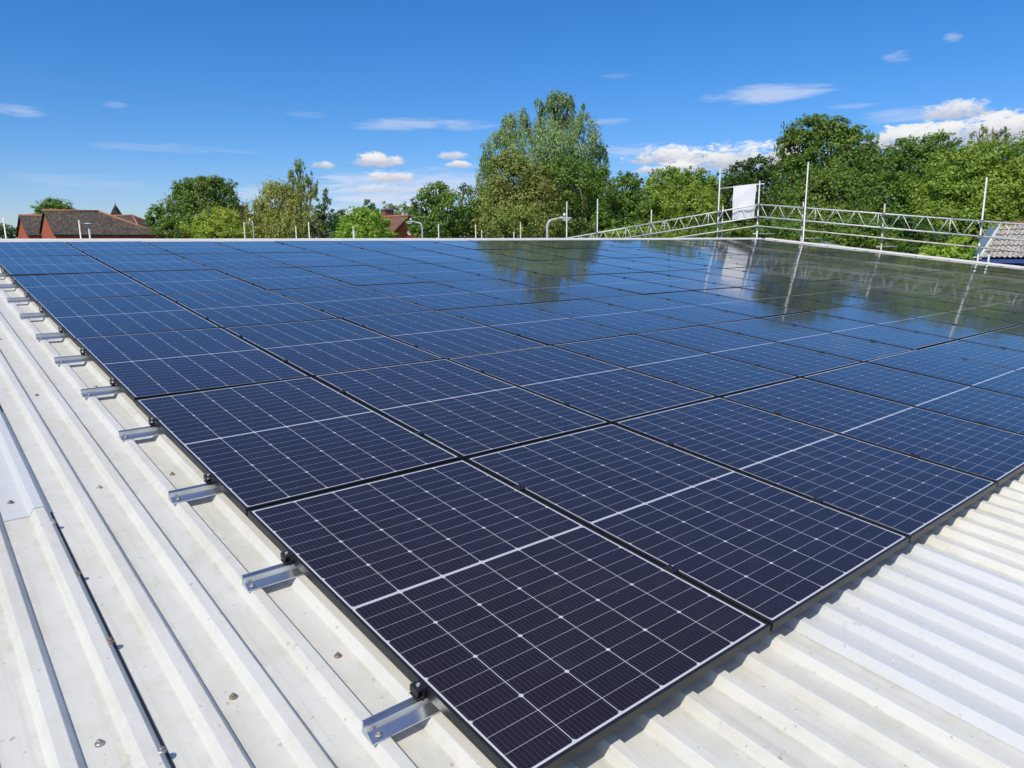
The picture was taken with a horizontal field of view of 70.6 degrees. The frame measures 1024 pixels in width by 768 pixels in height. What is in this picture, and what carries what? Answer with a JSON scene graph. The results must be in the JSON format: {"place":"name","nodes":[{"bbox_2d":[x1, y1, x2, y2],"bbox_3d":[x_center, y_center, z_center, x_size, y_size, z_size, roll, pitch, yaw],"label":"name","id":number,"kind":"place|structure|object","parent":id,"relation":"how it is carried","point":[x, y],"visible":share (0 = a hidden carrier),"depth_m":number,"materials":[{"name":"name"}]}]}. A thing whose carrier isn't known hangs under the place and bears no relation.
{"place":"outdoors","nodes":[
{"label":"outdoors","id":0,"kind":"place"},
{"bbox_2d":[0,0,1023,238],"label":"sky","id":1,"kind":"structure","parent":0,"point":[104,104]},
{"bbox_2d":[971,221,1023,265],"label":"blue building","id":2,"kind":"structure","parent":0,"point":[1007,257],"depth_m":34.32,"materials":[{"name":"tile"}]},
{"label":"rail","id":3,"kind":"object","parent":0,"visible":0},
{"bbox_2d":[0,242,86,256],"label":"solar panel","id":4,"kind":"object","parent":3,"relation":"attached to","point":[36,249],"visible":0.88,"depth_m":10.62,"materials":[{"name":"blue glass"}]},
{"bbox_2d":[65,241,171,255],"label":"solar panel","id":5,"kind":"object","parent":3,"relation":"attached to","point":[119,248],"visible":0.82,"depth_m":11.32,"materials":[{"name":"blue glass"}]},
{"bbox_2d":[144,241,246,254],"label":"solar panel","id":6,"kind":"object","parent":3,"relation":"attached to","point":[200,247],"visible":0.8,"depth_m":12.04,"materials":[{"name":"blue glass"}]},
{"bbox_2d":[274,241,369,251],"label":"solar panel","id":7,"kind":"object","parent":3,"relation":"attached to","point":[321,246],"visible":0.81,"depth_m":13.53,"materials":[{"name":"blue glass"}]},
{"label":"rail","id":8,"kind":"object","parent":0,"visible":0},
{"bbox_2d":[214,241,312,252],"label":"solar panel","id":9,"kind":"object","parent":8,"relation":"attached to","point":[260,247],"visible":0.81,"depth_m":12.78,"materials":[{"name":"blue glass"}]},
{"label":"ground","id":10,"kind":"structure","parent":0,"visible":0},
{"bbox_2d":[39,209,159,238],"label":"tiled house","id":11,"kind":"structure","parent":10,"relation":"on","point":[58,223],"depth_m":60.79,"materials":[{"name":"tile"}]},
{"bbox_2d":[144,201,190,238],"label":"tree","id":12,"kind":"object","parent":10,"relation":"on","point":[168,224],"visible":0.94,"depth_m":49.67,"materials":[{"name":"green plant"}]},
{"bbox_2d":[157,174,252,238],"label":"oak tree","id":13,"kind":"object","parent":10,"relation":"on","point":[191,196],"visible":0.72,"depth_m":55.09,"materials":[{"name":"green plant"}]},
{"bbox_2d":[176,205,254,238],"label":"light bush","id":14,"kind":"object","parent":10,"relation":"on","point":[217,227],"visible":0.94,"depth_m":44.49,"materials":[{"name":"green plant"}]},
{"bbox_2d":[242,174,325,237],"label":"weeping tree","id":15,"kind":"object","parent":10,"relation":"on","point":[280,220],"visible":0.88,"depth_m":49.22,"materials":[{"name":"green plant"}]},
{"bbox_2d":[284,158,318,237],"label":"birch tree","id":16,"kind":"object","parent":10,"relation":"on","point":[312,192],"visible":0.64,"depth_m":59.76,"materials":[{"name":"green plant"}]},
{"bbox_2d":[305,188,337,237],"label":"conifer tree","id":17,"kind":"object","parent":10,"relation":"on","point":[322,216],"visible":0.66,"depth_m":51.60,"materials":[{"name":"green plant"}]},
{"bbox_2d":[329,206,399,237],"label":"round tree","id":18,"kind":"object","parent":10,"relation":"on","point":[361,224],"visible":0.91,"depth_m":43.06,"materials":[{"name":"green plant"}]},
{"bbox_2d":[405,180,479,237],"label":"dark tree","id":19,"kind":"object","parent":10,"relation":"on","point":[455,215],"visible":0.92,"depth_m":45.29,"materials":[{"name":"green plant"}]},
{"bbox_2d":[460,150,563,237],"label":"tree","id":20,"kind":"object","parent":10,"relation":"on","point":[513,208],"visible":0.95,"depth_m":46.08,"materials":[{"name":"green plant"}]},
{"bbox_2d":[0,238,1023,767],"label":"roofed building","id":21,"kind":"structure","parent":10,"relation":"on","point":[140,626],"depth_m":2.44,"materials":[{"name":"paint"}]},
{"bbox_2d":[19,266,831,318],"bbox_3d":[3.993,-2.068,13.592,22.178,0.090,0.079,-10,21,-39],"label":"mounting rail","id":22,"kind":"object","parent":21,"relation":"on","point":[41,314],"visible":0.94,"depth_m":6.66,"materials":[{"name":"metal"}]},
{"bbox_2d":[650,270,771,287],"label":"solar panel","id":23,"kind":"object","parent":22,"relation":"attached to","point":[715,278],"visible":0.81,"depth_m":12.51,"materials":[{"name":"blue glass"}]},
{"bbox_2d":[0,249,855,276],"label":"mounting rail","id":24,"kind":"object","parent":21,"relation":"on","point":[4,274],"visible":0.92,"depth_m":8.65,"materials":[{"name":"metal"}]},
{"bbox_2d":[0,255,117,277],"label":"solar panel","id":25,"kind":"object","parent":24,"relation":"attached to","point":[28,265],"visible":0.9,"depth_m":9.23,"materials":[{"name":"blue glass"}]},
{"bbox_2d":[90,254,213,272],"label":"solar panel","id":26,"kind":"object","parent":24,"relation":"attached to","point":[145,262],"visible":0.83,"depth_m":9.99,"materials":[{"name":"blue glass"}]},
{"bbox_2d":[175,253,292,269],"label":"solar panel","id":27,"kind":"object","parent":24,"relation":"attached to","point":[214,261],"visible":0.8,"depth_m":10.74,"materials":[{"name":"blue glass"}]},
{"bbox_2d":[251,252,364,267],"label":"solar panel","id":28,"kind":"object","parent":24,"relation":"attached to","point":[304,259],"visible":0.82,"depth_m":11.46,"materials":[{"name":"blue glass"}]},
{"bbox_2d":[317,251,427,265],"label":"solar panel","id":29,"kind":"object","parent":24,"relation":"attached to","point":[367,258],"visible":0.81,"depth_m":12.21,"materials":[{"name":"blue glass"}]},
{"bbox_2d":[376,250,479,263],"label":"solar panel","id":30,"kind":"object","parent":24,"relation":"attached to","point":[426,256],"visible":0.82,"depth_m":12.93,"materials":[{"name":"blue glass"}]},
{"bbox_2d":[0,252,884,288],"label":"mounting rail","id":31,"kind":"object","parent":21,"relation":"on","point":[6,286],"visible":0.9,"depth_m":7.99,"materials":[{"name":"metal"}]},
{"bbox_2d":[430,262,547,278],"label":"solar panel","id":32,"kind":"object","parent":31,"relation":"attached to","point":[490,270],"visible":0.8,"depth_m":11.64,"materials":[{"name":"blue glass"}]},
{"bbox_2d":[7,256,916,302],"bbox_3d":[3.422,-2.289,14.244,22.178,0.090,0.080,-10,21,-39],"label":"mounting rail","id":33,"kind":"object","parent":21,"relation":"on","point":[20,299],"visible":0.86,"depth_m":7.32,"materials":[{"name":"metal"}]},
{"bbox_2d":[10,272,160,303],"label":"solar panel","id":34,"kind":"object","parent":33,"relation":"attached to","point":[71,286],"visible":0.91,"depth_m":7.94,"materials":[{"name":"blue glass"}]},
{"bbox_2d":[121,270,264,295],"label":"solar panel","id":35,"kind":"object","parent":33,"relation":"attached to","point":[163,283],"visible":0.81,"depth_m":8.69,"materials":[{"name":"blue glass"}]},
{"bbox_2d":[216,267,354,289],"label":"solar panel","id":36,"kind":"object","parent":33,"relation":"attached to","point":[279,278],"visible":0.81,"depth_m":9.41,"materials":[{"name":"blue glass"}]},
{"bbox_2d":[297,265,429,285],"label":"solar panel","id":37,"kind":"object","parent":33,"relation":"on","point":[365,275],"visible":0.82,"depth_m":10.13,"materials":[{"name":"blue glass"}]},
{"bbox_2d":[368,264,493,281],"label":"solar panel","id":38,"kind":"object","parent":33,"relation":"attached to","point":[431,272],"visible":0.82,"depth_m":10.89,"materials":[{"name":"blue glass"}]},
{"bbox_2d":[486,261,601,275],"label":"solar panel","id":39,"kind":"object","parent":33,"relation":"attached to","point":[544,268],"visible":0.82,"depth_m":12.34,"materials":[{"name":"blue glass"}]},
{"bbox_2d":[537,260,645,273],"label":"solar panel","id":40,"kind":"object","parent":33,"relation":"attached to","point":[593,267],"visible":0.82,"depth_m":13.08,"materials":[{"name":"blue glass"}]},
{"bbox_2d":[35,265,971,339],"bbox_3d":[4.592,-1.834,12.905,22.178,0.090,0.080,-10,21,-39],"label":"mounting rail","id":41,"kind":"object","parent":21,"relation":"on","point":[60,334],"visible":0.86,"depth_m":5.97,"materials":[{"name":"metal"}]},
{"bbox_2d":[36,295,219,342],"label":"solar panel","id":42,"kind":"object","parent":41,"relation":"attached to","point":[88,317],"visible":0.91,"depth_m":6.61,"materials":[{"name":"blue glass"}]},
{"bbox_2d":[164,290,337,327],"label":"solar panel","id":43,"kind":"object","parent":41,"relation":"attached to","point":[238,308],"visible":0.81,"depth_m":7.35,"materials":[{"name":"blue glass"}]},
{"bbox_2d":[269,286,433,318],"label":"solar panel","id":44,"kind":"object","parent":41,"relation":"attached to","point":[340,302],"visible":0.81,"depth_m":8.10,"materials":[{"name":"blue glass"}]},
{"bbox_2d":[359,282,514,310],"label":"solar panel","id":45,"kind":"object","parent":41,"relation":"attached to","point":[434,296],"visible":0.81,"depth_m":8.82,"materials":[{"name":"blue glass"}]},
{"bbox_2d":[433,279,582,304],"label":"solar panel","id":46,"kind":"object","parent":41,"relation":"attached to","point":[511,292],"visible":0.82,"depth_m":9.56,"materials":[{"name":"blue glass"}]},
{"bbox_2d":[499,276,641,298],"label":"solar panel","id":47,"kind":"object","parent":41,"relation":"attached to","point":[579,289],"visible":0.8,"depth_m":10.31,"materials":[{"name":"blue glass"}]},
{"bbox_2d":[556,274,692,294],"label":"solar panel","id":48,"kind":"object","parent":41,"relation":"attached to","point":[630,285],"visible":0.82,"depth_m":11.01,"materials":[{"name":"blue glass"}]},
{"bbox_2d":[606,272,735,290],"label":"solar panel","id":49,"kind":"object","parent":41,"relation":"attached to","point":[679,282],"visible":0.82,"depth_m":11.75,"materials":[{"name":"blue glass"}]},
{"bbox_2d":[692,268,808,283],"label":"solar panel","id":50,"kind":"object","parent":41,"relation":"attached to","point":[753,276],"visible":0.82,"depth_m":13.23,"materials":[{"name":"blue glass"}]},
{"bbox_2d":[81,284,965,397],"bbox_3d":[5.734,-1.393,11.608,22.178,0.090,0.078,-10,21,-39],"label":"mounting rail","id":51,"kind":"object","parent":21,"relation":"on","point":[113,388],"visible":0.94,"depth_m":4.68,"materials":[{"name":"metal"}]},
{"bbox_2d":[74,327,309,402],"bbox_3d":[-2.439,-0.193,5.411,1.134,0.035,1.787,-9,20,-39],"label":"solar panel","id":52,"kind":"object","parent":51,"relation":"attached to","point":[147,365],"visible":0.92,"depth_m":5.26,"materials":[{"name":"blue glass"}]},
{"bbox_2d":[342,310,547,358],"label":"solar panel","id":53,"kind":"object","parent":51,"relation":"attached to","point":[442,334],"visible":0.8,"depth_m":6.77,"materials":[{"name":"blue glass"}]},
{"bbox_2d":[439,304,631,345],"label":"solar panel","id":54,"kind":"object","parent":51,"relation":"attached to","point":[543,327],"visible":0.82,"depth_m":7.49,"materials":[{"name":"blue glass"}]},
{"bbox_2d":[587,295,756,325],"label":"solar panel","id":55,"kind":"object","parent":51,"relation":"attached to","point":[691,313],"visible":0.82,"depth_m":8.98,"materials":[{"name":"blue glass"}]},
{"bbox_2d":[648,291,805,317],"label":"solar panel","id":56,"kind":"object","parent":51,"relation":"attached to","point":[741,307],"visible":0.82,"depth_m":9.70,"materials":[{"name":"blue glass"}]},
{"bbox_2d":[695,288,846,311],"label":"solar panel","id":57,"kind":"object","parent":51,"relation":"attached to","point":[806,305],"visible":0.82,"depth_m":10.45,"materials":[{"name":"blue glass"}]},
{"bbox_2d":[738,284,881,306],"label":"solar panel","id":58,"kind":"object","parent":51,"relation":"attached to","point":[825,297],"visible":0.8,"depth_m":11.18,"materials":[{"name":"blue glass"}]},
{"bbox_2d":[778,282,913,301],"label":"solar panel","id":59,"kind":"object","parent":51,"relation":"attached to","point":[858,293],"visible":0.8,"depth_m":11.92,"materials":[{"name":"blue glass"}]},
{"bbox_2d":[843,277,963,293],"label":"solar panel","id":60,"kind":"object","parent":51,"relation":"attached to","point":[905,285],"visible":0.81,"depth_m":13.41,"materials":[{"name":"blue glass"}]},
{"bbox_2d":[54,268,1022,363],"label":"mounting rail","id":61,"kind":"object","parent":21,"relation":"on","point":[82,357],"visible":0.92,"depth_m":5.35,"materials":[{"name":"metal"}]},
{"bbox_2d":[223,318,443,377],"bbox_3d":[-1.558,-0.339,6.141,1.134,0.036,1.787,-10,20,-39],"label":"solar panel","id":62,"kind":"object","parent":61,"relation":"attached to","point":[316,347],"visible":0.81,"depth_m":6.02,"materials":[{"name":"blue glass"}]},
{"bbox_2d":[519,299,700,333],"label":"solar panel","id":63,"kind":"object","parent":61,"relation":"attached to","point":[616,317],"visible":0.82,"depth_m":8.24,"materials":[{"name":"blue glass"}]},
{"bbox_2d":[812,279,940,297],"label":"solar panel","id":64,"kind":"object","parent":61,"relation":"attached to","point":[881,288],"visible":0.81,"depth_m":12.65,"materials":[{"name":"blue glass"}]},
{"bbox_2d":[119,291,1017,440],"bbox_3d":[6.329,-1.170,10.959,22.178,0.090,0.080,-10,21,-39],"label":"mounting rail","id":65,"kind":"object","parent":21,"relation":"on","point":[152,429],"visible":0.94,"depth_m":4.02,"materials":[{"name":"metal"}]},
{"bbox_2d":[314,359,608,460],"bbox_3d":[-0.397,0.105,4.830,1.134,0.036,1.787,-10,21,-39],"label":"solar panel","id":66,"kind":"object","parent":65,"relation":"attached to","point":[463,412],"visible":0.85,"depth_m":4.67,"materials":[{"name":"blue glass"}]},
{"bbox_2d":[552,334,797,397],"bbox_3d":[1.366,-0.191,6.290,1.134,0.036,1.787,-10,21,-39],"label":"solar panel","id":67,"kind":"object","parent":65,"relation":"attached to","point":[715,375],"visible":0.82,"depth_m":6.16,"materials":[{"name":"blue glass"}]},
{"bbox_2d":[168,312,1016,503],"bbox_3d":[6.922,-0.940,10.282,22.178,0.090,0.080,-10,21,-39],"label":"mounting rail","id":68,"kind":"object","parent":21,"relation":"on","point":[209,487],"visible":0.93,"depth_m":3.35,"materials":[{"name":"metal"}]},
{"bbox_2d":[135,376,460,515],"bbox_3d":[-1.278,0.256,4.101,1.134,0.036,1.787,-10,21,-39],"label":"solar panel","id":69,"kind":"object","parent":68,"relation":"attached to","point":[254,446],"visible":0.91,"depth_m":3.91,"materials":[{"name":"blue glass"}]},
{"bbox_2d":[448,345,716,423],"bbox_3d":[0.485,-0.041,5.561,1.134,0.035,1.787,-10,21,-39],"label":"solar panel","id":70,"kind":"object","parent":68,"relation":"attached to","point":[610,393],"visible":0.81,"depth_m":5.42,"materials":[{"name":"blue glass"}]},
{"bbox_2d":[635,326,861,377],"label":"solar panel","id":71,"kind":"object","parent":68,"relation":"attached to","point":[798,362],"visible":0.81,"depth_m":6.91,"materials":[{"name":"blue glass"}]},
{"bbox_2d":[703,318,911,361],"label":"solar panel","id":72,"kind":"object","parent":68,"relation":"attached to","point":[852,348],"visible":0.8,"depth_m":7.65,"materials":[{"name":"blue glass"}]},
{"bbox_2d":[761,312,955,349],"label":"solar panel","id":73,"kind":"object","parent":68,"relation":"attached to","point":[907,339],"visible":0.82,"depth_m":8.38,"materials":[{"name":"blue glass"}]},
{"bbox_2d":[809,306,990,339],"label":"solar panel","id":74,"kind":"object","parent":68,"relation":"attached to","point":[946,330],"visible":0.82,"depth_m":9.12,"materials":[{"name":"blue glass"}]},
{"bbox_2d":[849,302,1020,331],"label":"solar panel","id":75,"kind":"object","parent":68,"relation":"attached to","point":[991,325],"visible":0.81,"depth_m":9.86,"materials":[{"name":"blue glass"}]},
{"bbox_2d":[886,298,1023,324],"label":"solar panel","id":76,"kind":"object","parent":68,"relation":"on","point":[974,311],"visible":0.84,"depth_m":10.65,"materials":[{"name":"blue glass"}]},
{"bbox_2d":[918,294,1023,313],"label":"solar panel","id":77,"kind":"object","parent":68,"relation":"attached to","point":[993,305],"visible":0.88,"depth_m":11.52,"materials":[{"name":"blue glass"}]},
{"bbox_2d":[242,347,1005,591],"bbox_3d":[7.491,-0.725,9.653,22.178,0.090,0.079,-10,21,-39],"label":"mounting rail","id":78,"kind":"object","parent":21,"relation":"on","point":[287,569],"visible":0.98,"depth_m":2.71,"materials":[{"name":"metal"}]},
{"bbox_2d":[919,340,1023,371],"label":"solar panel","id":79,"kind":"object","parent":78,"relation":"attached to","point":[994,356],"visible":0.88,"depth_m":7.48,"materials":[{"name":"blue glass"}]},
{"bbox_2d":[362,422,986,745],"bbox_3d":[8.069,-0.500,8.990,22.178,0.090,0.080,-10,21,-39],"label":"mounting rail","id":80,"kind":"object","parent":21,"relation":"attached to","point":[418,706],"visible":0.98,"depth_m":2.05,"materials":[{"name":"metal"}]},
{"bbox_2d":[248,459,769,767],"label":"solar panel","id":81,"kind":"object","parent":80,"relation":"attached to","point":[511,626],"visible":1,"depth_m":2.52,"materials":[{"name":"blue glass"}]},
{"bbox_2d":[466,423,909,630],"bbox_3d":[0.764,0.553,3.519,1.134,0.034,1.787,-10,20,-39],"label":"solar panel","id":82,"kind":"object","parent":80,"relation":"attached to","point":[774,557],"visible":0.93,"depth_m":3.30,"materials":[{"name":"blue glass"}]},
{"bbox_2d":[614,397,996,542],"bbox_3d":[1.645,0.404,4.249,1.134,0.036,1.787,-9,21,-39],"label":"solar panel","id":83,"kind":"object","parent":80,"relation":"attached to","point":[912,498],"visible":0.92,"depth_m":4.07,"materials":[{"name":"blue glass"}]},
{"bbox_2d":[721,378,1023,486],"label":"solar panel","id":84,"kind":"object","parent":80,"relation":"attached to","point":[982,451],"visible":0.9,"depth_m":4.85,"materials":[{"name":"blue glass"}]},
{"bbox_2d":[802,362,1023,434],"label":"solar panel","id":85,"kind":"object","parent":80,"relation":"attached to","point":[977,405],"visible":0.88,"depth_m":5.74,"materials":[{"name":"blue glass"}]},
{"bbox_2d":[865,349,1023,397],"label":"solar panel","id":86,"kind":"object","parent":80,"relation":"attached to","point":[1002,380],"visible":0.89,"depth_m":6.61,"materials":[{"name":"blue glass"}]},
{"bbox_2d":[958,331,1023,351],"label":"solar panel","id":87,"kind":"object","parent":80,"relation":"attached to","point":[1005,340],"visible":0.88,"depth_m":8.28,"materials":[{"name":"blue glass"}]},
{"bbox_2d":[475,88,609,234],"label":"willow tree","id":88,"kind":"object","parent":10,"relation":"on","point":[554,142],"visible":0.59,"depth_m":55.99,"materials":[{"name":"green plant"}]},
{"bbox_2d":[546,151,619,237],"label":"ivy tree","id":89,"kind":"object","parent":10,"relation":"on","point":[567,178],"visible":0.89,"depth_m":47.71,"materials":[{"name":"green plant"}]},
{"bbox_2d":[589,170,663,237],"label":"leafy tree","id":90,"kind":"object","parent":10,"relation":"on","point":[624,203],"visible":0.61,"depth_m":49.52,"materials":[{"name":"green plant"}]},
{"bbox_2d":[589,220,694,237],"bbox_3d":[7.162,-4.914,39.957,4.059,8.146,5.830,-65,65,-78],"label":"shrub","id":91,"kind":"object","parent":10,"relation":"on","point":[670,234],"visible":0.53,"depth_m":38.98,"materials":[{"name":"green plant"}]},
{"bbox_2d":[630,165,692,236],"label":"leafy tree","id":92,"kind":"object","parent":10,"relation":"on","point":[663,179],"visible":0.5,"depth_m":50.19,"materials":[{"name":"green plant"}]},
{"bbox_2d":[660,166,736,237],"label":"leafy tree","id":93,"kind":"object","parent":10,"relation":"on","point":[695,193],"visible":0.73,"depth_m":48.40,"materials":[{"name":"green plant"}]},
{"bbox_2d":[685,219,761,237],"bbox_3d":[11.230,-4.712,38.791,4.141,8.124,3.068,1,11,8],"label":"shrub","id":94,"kind":"object","parent":10,"relation":"on","point":[733,233],"visible":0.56,"depth_m":37.55,"materials":[{"name":"green plant"}]},
{"bbox_2d":[713,153,788,237],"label":"shade tree","id":95,"kind":"object","parent":10,"relation":"on","point":[745,175],"visible":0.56,"depth_m":51.20,"materials":[{"name":"green plant"}]},
{"bbox_2d":[481,162,1023,261],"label":"scaffolding","id":96,"kind":"object","parent":10,"relation":"on","point":[883,227],"visible":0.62,"depth_m":23.97,"materials":[{"name":"metal"}]},
{"bbox_2d":[732,184,756,219],"bbox_3d":[8.384,-6.574,26.117,0.105,1.218,0.940,-10,14,-39],"label":"hanging sheet","id":97,"kind":"object","parent":96,"relation":"hanging from","point":[744,195],"visible":1,"depth_m":26.08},
{"bbox_2d":[746,214,833,242],"bbox_3d":[13.698,-4.360,36.452,3.424,8.284,3.976,-10,14,-39],"label":"shrub","id":98,"kind":"object","parent":10,"relation":"on","point":[785,234],"visible":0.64,"depth_m":35.34,"materials":[{"name":"green plant"}]},
{"bbox_2d":[758,113,891,248],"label":"sycamore tree","id":99,"kind":"object","parent":10,"relation":"on","point":[838,137],"visible":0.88,"depth_m":45.05,"materials":[{"name":"green plant"}]},
{"bbox_2d":[828,209,910,252],"bbox_3d":[17.152,-4.232,35.245,2.960,8.440,3.306,-10,14,-39],"label":"shrub","id":100,"kind":"object","parent":10,"relation":"on","point":[867,242],"visible":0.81,"depth_m":34.35,"materials":[{"name":"green plant"}]},
{"bbox_2d":[866,212,954,255],"bbox_3d":[20.356,-4.684,37.661,4.442,8.348,3.147,1,11,9],"label":"shrub","id":101,"kind":"object","parent":10,"relation":"on","point":[902,224],"visible":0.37,"depth_m":36.59,"materials":[{"name":"green plant"}]},
{"bbox_2d":[864,128,972,245],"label":"lime tree","id":102,"kind":"object","parent":10,"relation":"on","point":[904,178],"visible":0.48,"depth_m":43.22,"materials":[{"name":"green plant"}]},
{"bbox_2d":[918,232,981,260],"bbox_3d":[19.857,-3.302,33.397,3.274,7.282,2.192,-1,11,-2],"label":"shrub","id":103,"kind":"object","parent":10,"relation":"on","point":[945,251],"visible":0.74,"depth_m":32.73,"materials":[{"name":"green plant"}]},
{"bbox_2d":[901,137,1023,260],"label":"ash tree","id":104,"kind":"object","parent":10,"relation":"on","point":[970,175],"visible":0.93,"depth_m":38.57,"materials":[{"name":"green plant"}]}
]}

